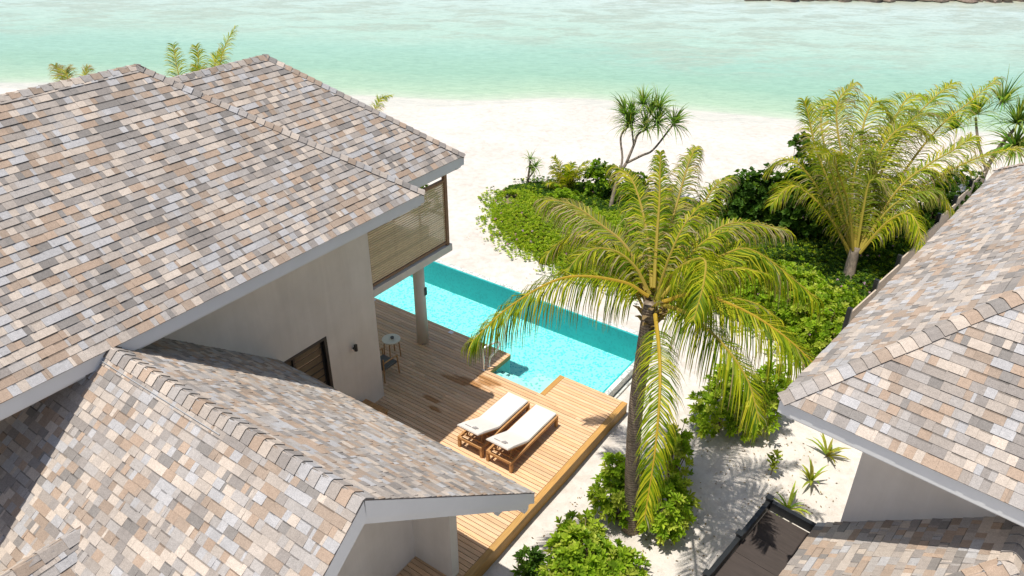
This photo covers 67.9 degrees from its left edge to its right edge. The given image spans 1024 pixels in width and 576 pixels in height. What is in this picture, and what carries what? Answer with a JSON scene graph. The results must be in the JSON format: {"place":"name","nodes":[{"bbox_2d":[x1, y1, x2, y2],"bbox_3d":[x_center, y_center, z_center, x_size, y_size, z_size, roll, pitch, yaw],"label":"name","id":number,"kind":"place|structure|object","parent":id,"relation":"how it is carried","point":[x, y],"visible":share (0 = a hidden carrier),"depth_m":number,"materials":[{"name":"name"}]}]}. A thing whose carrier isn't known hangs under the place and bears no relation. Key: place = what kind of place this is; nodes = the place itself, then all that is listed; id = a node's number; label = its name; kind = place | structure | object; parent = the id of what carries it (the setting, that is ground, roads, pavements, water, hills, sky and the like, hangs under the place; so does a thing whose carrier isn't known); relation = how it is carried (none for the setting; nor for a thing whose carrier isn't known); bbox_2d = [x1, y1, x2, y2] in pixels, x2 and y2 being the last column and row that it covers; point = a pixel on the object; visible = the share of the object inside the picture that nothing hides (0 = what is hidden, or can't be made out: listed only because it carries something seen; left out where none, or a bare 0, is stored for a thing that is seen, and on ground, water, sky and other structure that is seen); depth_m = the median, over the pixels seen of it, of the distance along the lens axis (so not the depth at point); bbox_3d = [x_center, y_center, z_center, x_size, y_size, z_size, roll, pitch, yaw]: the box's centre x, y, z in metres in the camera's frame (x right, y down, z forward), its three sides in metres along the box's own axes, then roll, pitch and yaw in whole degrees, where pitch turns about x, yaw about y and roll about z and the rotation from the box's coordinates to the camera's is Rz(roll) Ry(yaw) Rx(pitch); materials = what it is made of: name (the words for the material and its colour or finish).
{"place":"outdoors","nodes":[
{"label":"outdoors","id":0,"kind":"place"},
{"bbox_2d":[411,184,440,243],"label":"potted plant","id":1,"kind":"object","parent":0,"point":[426,185],"visible":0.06,"depth_m":19.00,"materials":[{"name":"green plant"}]},
{"bbox_2d":[0,0,1023,137],"bbox_3d":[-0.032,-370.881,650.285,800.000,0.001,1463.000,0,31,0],"label":"sea water","id":2,"kind":"structure","parent":0,"point":[744,61],"depth_m":54.82,"materials":[{"name":"teal liquid"}]},
{"bbox_2d":[864,0,881,2],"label":"rock","id":3,"kind":"object","parent":2,"relation":"in","point":[876,1],"visible":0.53,"depth_m":70.12,"materials":[{"name":"grey stone"}]},
{"bbox_2d":[882,0,895,2],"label":"rock","id":4,"kind":"object","parent":2,"relation":"in","point":[889,1],"visible":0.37,"depth_m":70.07,"materials":[{"name":"grey stone"}]},
{"bbox_2d":[932,0,948,2],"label":"rock","id":5,"kind":"object","parent":2,"relation":"in","point":[940,1],"visible":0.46,"depth_m":70.12,"materials":[{"name":"grey stone"}]},
{"bbox_2d":[956,0,978,3],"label":"rock","id":6,"kind":"object","parent":2,"relation":"in","point":[970,1],"visible":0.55,"depth_m":69.95,"materials":[{"name":"grey stone"}]},
{"bbox_2d":[986,0,1001,2],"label":"rock","id":7,"kind":"object","parent":2,"relation":"in","point":[995,1],"visible":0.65,"depth_m":70.13,"materials":[{"name":"grey stone"}]},
{"bbox_2d":[0,88,1023,575],"bbox_3d":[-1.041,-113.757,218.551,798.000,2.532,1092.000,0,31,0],"label":"sand ground","id":8,"kind":"structure","parent":0,"point":[494,142],"depth_m":25.64,"materials":[{"name":"beige sand"}]},
{"bbox_2d":[47,63,96,81],"bbox_3d":[-13.959,-4.069,25.312,1.413,6.584,1.489,20,36,30],"label":"coconut palm","id":9,"kind":"object","parent":8,"relation":"on","point":[60,70],"visible":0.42,"depth_m":23.97,"materials":[{"name":"green plant"}]},
{"bbox_2d":[163,42,208,76],"bbox_3d":[-9.403,-3.524,23.404,1.709,7.622,1.595,-13,33,-21],"label":"coconut palm","id":10,"kind":"object","parent":8,"relation":"on","point":[194,66],"visible":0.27,"depth_m":22.00,"materials":[{"name":"green plant"}]},
{"bbox_2d":[206,25,237,66],"bbox_3d":[-8.672,-3.806,23.464,1.171,8.050,1.960,12,33,19],"label":"coconut palm","id":11,"kind":"object","parent":8,"relation":"on","point":[220,52],"visible":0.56,"depth_m":22.03,"materials":[{"name":"green plant"}]},
{"bbox_2d":[371,93,393,110],"bbox_3d":[-4.843,-4.623,27.975,0.916,4.900,1.410,20,36,30],"label":"coconut palm","id":12,"kind":"object","parent":8,"relation":"on","point":[380,100],"visible":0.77,"depth_m":26.97,"materials":[{"name":"green plant"}]},
{"bbox_2d":[374,298,626,575],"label":"wooden deck","id":13,"kind":"structure","parent":8,"relation":"on","point":[438,388],"depth_m":18.77,"materials":[{"name":"brown wood"}]},
{"bbox_2d":[0,54,534,575],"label":"villa","id":14,"kind":"object","parent":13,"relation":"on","point":[200,270],"visible":1,"depth_m":12.09,"materials":[{"name":"tile"}]},
{"bbox_2d":[284,336,333,387],"bbox_3d":[-4.703,2.573,16.907,0.160,2.682,1.822,20,36,30],"label":"door","id":15,"kind":"structure","parent":14,"relation":"in","point":[314,360],"depth_m":16.90,"materials":[{"name":"brown wood"}]},
{"bbox_2d":[362,399,387,415],"bbox_3d":[-3.538,3.183,18.122,0.743,0.400,0.970,20,36,30],"label":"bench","id":16,"kind":"object","parent":13,"relation":"on","point":[375,406],"visible":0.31,"depth_m":18.29,"materials":[{"name":"brown wood"}]},
{"bbox_2d":[379,347,399,383],"bbox_3d":[-3.358,1.959,19.852,0.582,0.741,0.598,20,36,30],"label":"armchair","id":17,"kind":"object","parent":13,"relation":"on","point":[387,362],"visible":0.71,"depth_m":19.77,"materials":[{"name":"brown wood"}]},
{"bbox_2d":[382,334,400,357],"bbox_3d":[-3.257,1.605,20.636,0.500,0.551,0.500,20,36,30],"label":"side table","id":18,"kind":"object","parent":13,"relation":"on","point":[387,340],"visible":0.98,"depth_m":20.49,"materials":[{"name":"white wood"}]},
{"bbox_2d":[482,341,499,370],"bbox_3d":[-0.571,1.779,20.135,0.547,0.782,0.188,-14,34,-23],"label":"grab rail","id":19,"kind":"object","parent":13,"relation":"on","point":[489,365],"visible":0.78,"depth_m":20.04,"materials":[{"name":"silver metal"}]},
{"bbox_2d":[457,392,529,457],"bbox_3d":[-0.427,3.075,17.993,0.708,0.734,2.014,20,36,30],"label":"sun lounger","id":20,"kind":"object","parent":13,"relation":"on","point":[503,412],"visible":0.98,"depth_m":17.88,"materials":[{"name":"white fabric"}]},
{"bbox_2d":[486,405,557,472],"bbox_3d":[0.243,3.319,17.587,0.708,0.734,2.014,20,36,30],"label":"sun lounger","id":21,"kind":"object","parent":13,"relation":"on","point":[532,425],"visible":1,"depth_m":17.48,"materials":[{"name":"white fabric"}]},
{"bbox_2d":[374,259,660,398],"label":"swimming pool","id":22,"kind":"structure","parent":8,"relation":"in","point":[463,301],"depth_m":23.01,"materials":[{"name":"liquid"}]},
{"bbox_2d":[510,544,547,575],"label":"shrub","id":23,"kind":"object","parent":8,"relation":"on","point":[535,554],"visible":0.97,"depth_m":14.75,"materials":[{"name":"green plant"}]},
{"bbox_2d":[523,150,544,182],"bbox_3d":[0.833,-4.821,31.139,1.257,1.815,1.050,20,36,30],"label":"pandanus tree","id":24,"kind":"object","parent":8,"relation":"on","point":[532,168],"visible":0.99,"depth_m":31.01,"materials":[{"name":"green plant"}]},
{"bbox_2d":[526,507,651,575],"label":"shrub","id":25,"kind":"object","parent":8,"relation":"on","point":[572,553],"visible":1,"depth_m":14.59,"materials":[{"name":"green plant"}]},
{"bbox_2d":[586,451,658,528],"bbox_3d":[2.335,4.227,16.016,1.442,1.678,1.570,20,36,30],"label":"shrub","id":26,"kind":"object","parent":8,"relation":"on","point":[613,479],"visible":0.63,"depth_m":15.74,"materials":[{"name":"green plant"}]},
{"bbox_2d":[461,145,823,535],"bbox_3d":[2.561,1.686,14.412,5.953,7.926,7.284,9,32,14],"label":"coconut palm","id":27,"kind":"object","parent":8,"relation":"on","point":[663,275],"visible":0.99,"depth_m":13.01,"materials":[{"name":"green plant"}]},
{"bbox_2d":[468,236,835,575],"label":"leaf litter","id":28,"kind":"object","parent":8,"relation":"on","point":[724,481],"visible":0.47,"depth_m":16.98,"materials":[{"name":"plant"}]},
{"bbox_2d":[632,469,702,545],"bbox_3d":[3.217,4.502,15.834,1.378,1.402,1.860,20,36,30],"label":"shrub","id":29,"kind":"object","parent":8,"relation":"on","point":[676,508],"visible":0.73,"depth_m":15.45,"materials":[{"name":"green plant"}]},
{"bbox_2d":[656,418,694,478],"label":"shrub","id":30,"kind":"object","parent":8,"relation":"on","point":[683,443],"visible":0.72,"depth_m":16.88,"materials":[{"name":"green plant"}]},
{"bbox_2d":[668,466,693,483],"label":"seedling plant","id":31,"kind":"object","parent":8,"relation":"on","point":[689,472],"visible":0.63,"depth_m":16.97,"materials":[{"name":"green plant"}]},
{"bbox_2d":[501,189,933,357],"bbox_3d":[7.265,-2.359,28.799,15.072,0.300,12.878,20,36,30],"label":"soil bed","id":32,"kind":"object","parent":8,"relation":"on","point":[509,196],"visible":0.03,"depth_m":27.29,"materials":[{"name":"brown soil"}]},
{"bbox_2d":[547,183,580,203],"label":"shrub","id":33,"kind":"object","parent":32,"relation":"on","point":[567,193],"visible":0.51,"depth_m":29.37,"materials":[{"name":"green plant"}]},
{"bbox_2d":[543,154,589,188],"bbox_3d":[2.164,-4.385,30.687,2.146,1.742,2.186,20,36,30],"label":"young palm","id":34,"kind":"object","parent":32,"relation":"on","point":[568,175],"visible":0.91,"depth_m":30.54,"materials":[{"name":"green plant"}]},
{"bbox_2d":[577,158,615,197],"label":"shrub","id":35,"kind":"object","parent":32,"relation":"on","point":[594,171],"visible":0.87,"depth_m":29.84,"materials":[{"name":"green plant"}]},
{"bbox_2d":[614,171,656,201],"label":"shrub","id":36,"kind":"object","parent":32,"relation":"on","point":[643,175],"visible":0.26,"depth_m":29.21,"materials":[{"name":"green plant"}]},
{"bbox_2d":[605,214,666,241],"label":"shrub","id":37,"kind":"object","parent":32,"relation":"on","point":[622,226],"visible":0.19,"depth_m":26.62,"materials":[{"name":"green plant"}]},
{"bbox_2d":[606,85,692,210],"bbox_3d":[5.055,-5.531,29.471,3.852,4.841,2.807,-9,32,-15],"label":"pandanus tree","id":38,"kind":"object","parent":32,"relation":"on","point":[652,106],"visible":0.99,"depth_m":28.77,"materials":[{"name":"green plant"}]},
{"bbox_2d":[666,206,715,252],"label":"shrub","id":39,"kind":"object","parent":32,"relation":"on","point":[684,211],"visible":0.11,"depth_m":26.42,"materials":[{"name":"green plant"}]},
{"bbox_2d":[476,175,939,365],"bbox_3d":[6.931,-2.928,28.626,16.457,0.902,14.276,20,36,30],"label":"ground cover","id":40,"kind":"object","parent":32,"relation":"on","point":[533,191],"visible":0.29,"depth_m":26.63,"materials":[{"name":"green plant"}]},
{"bbox_2d":[704,162,800,233],"bbox_3d":[8.649,-3.184,27.373,3.387,2.872,2.448,20,36,30],"label":"shrub","id":41,"kind":"object","parent":32,"relation":"on","point":[751,196],"visible":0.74,"depth_m":26.93,"materials":[{"name":"green plant"}]},
{"bbox_2d":[733,256,854,332],"bbox_3d":[8.639,0.197,23.070,4.088,1.456,3.789,20,36,30],"label":"shrub","id":42,"kind":"object","parent":32,"relation":"on","point":[821,284],"visible":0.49,"depth_m":22.54,"materials":[{"name":"green plant"}]},
{"bbox_2d":[787,131,826,181],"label":"shrub","id":43,"kind":"object","parent":32,"relation":"on","point":[795,141],"visible":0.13,"depth_m":27.68,"materials":[{"name":"green plant"}]},
{"bbox_2d":[768,164,855,240],"bbox_3d":[10.457,-2.902,26.686,2.851,3.100,2.329,6,31,9],"label":"shrub","id":44,"kind":"object","parent":32,"relation":"on","point":[807,225],"visible":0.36,"depth_m":26.37,"materials":[{"name":"green plant"}]},
{"bbox_2d":[799,280,865,349],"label":"shrub","id":45,"kind":"object","parent":32,"relation":"on","point":[826,339],"visible":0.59,"depth_m":21.59,"materials":[{"name":"green plant"}]},
{"bbox_2d":[762,76,1023,290],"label":"coconut palm","id":46,"kind":"object","parent":32,"relation":"on","point":[879,188],"visible":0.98,"depth_m":24.30,"materials":[{"name":"green plant"}]},
{"bbox_2d":[685,359,750,438],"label":"shrub","id":47,"kind":"object","parent":8,"relation":"on","point":[705,412],"visible":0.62,"depth_m":18.22,"materials":[{"name":"green plant"}]},
{"bbox_2d":[723,361,792,442],"bbox_3d":[6.104,2.704,18.608,1.439,1.680,2.490,20,36,30],"label":"shrub","id":48,"kind":"object","parent":8,"relation":"on","point":[772,390],"visible":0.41,"depth_m":18.25,"materials":[{"name":"green plant"}]},
{"bbox_2d":[702,493,816,575],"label":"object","id":49,"kind":"object","parent":8,"relation":"on","point":[765,542],"visible":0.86,"depth_m":12.90,"materials":[{"name":"brown wood"}]},
{"bbox_2d":[767,449,782,474],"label":"seedling plant","id":50,"kind":"object","parent":8,"relation":"on","point":[772,458],"visible":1,"depth_m":17.19,"materials":[{"name":"green plant"}]},
{"bbox_2d":[774,481,810,515],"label":"strap leaf plant","id":51,"kind":"object","parent":8,"relation":"on","point":[791,498],"visible":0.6,"depth_m":16.47,"materials":[{"name":"green plant"}]},
{"bbox_2d":[799,457,827,487],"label":"strap leaf plant","id":52,"kind":"object","parent":8,"relation":"on","point":[811,476],"visible":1,"depth_m":17.10,"materials":[{"name":"green plant"}]},
{"bbox_2d":[806,433,850,464],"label":"strap leaf plant","id":53,"kind":"object","parent":8,"relation":"on","point":[828,451],"visible":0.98,"depth_m":17.91,"materials":[{"name":"green plant"}]},
{"bbox_2d":[777,163,1023,575],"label":"villa","id":54,"kind":"object","parent":8,"relation":"on","point":[908,382],"visible":1,"depth_m":10.19,"materials":[{"name":"concrete"}]},
{"bbox_2d":[841,172,984,330],"bbox_3d":[13.427,-1.183,24.937,0.135,2.060,13.751,24,38,35],"label":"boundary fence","id":55,"kind":"object","parent":8,"relation":"on","point":[941,219],"visible":0.39,"depth_m":22.88,"materials":[{"name":"brown wood"}]},
{"bbox_2d":[906,165,984,239],"bbox_3d":[16.096,-3.228,28.038,2.693,2.321,5.313,20,36,30],"label":"shrub","id":56,"kind":"object","parent":8,"relation":"on","point":[951,191],"visible":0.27,"depth_m":27.86,"materials":[{"name":"green plant"}]},
{"bbox_2d":[930,64,1023,182],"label":"pandanus tree","id":57,"kind":"object","parent":8,"relation":"on","point":[1004,97],"visible":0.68,"depth_m":29.37,"materials":[{"name":"green plant"}]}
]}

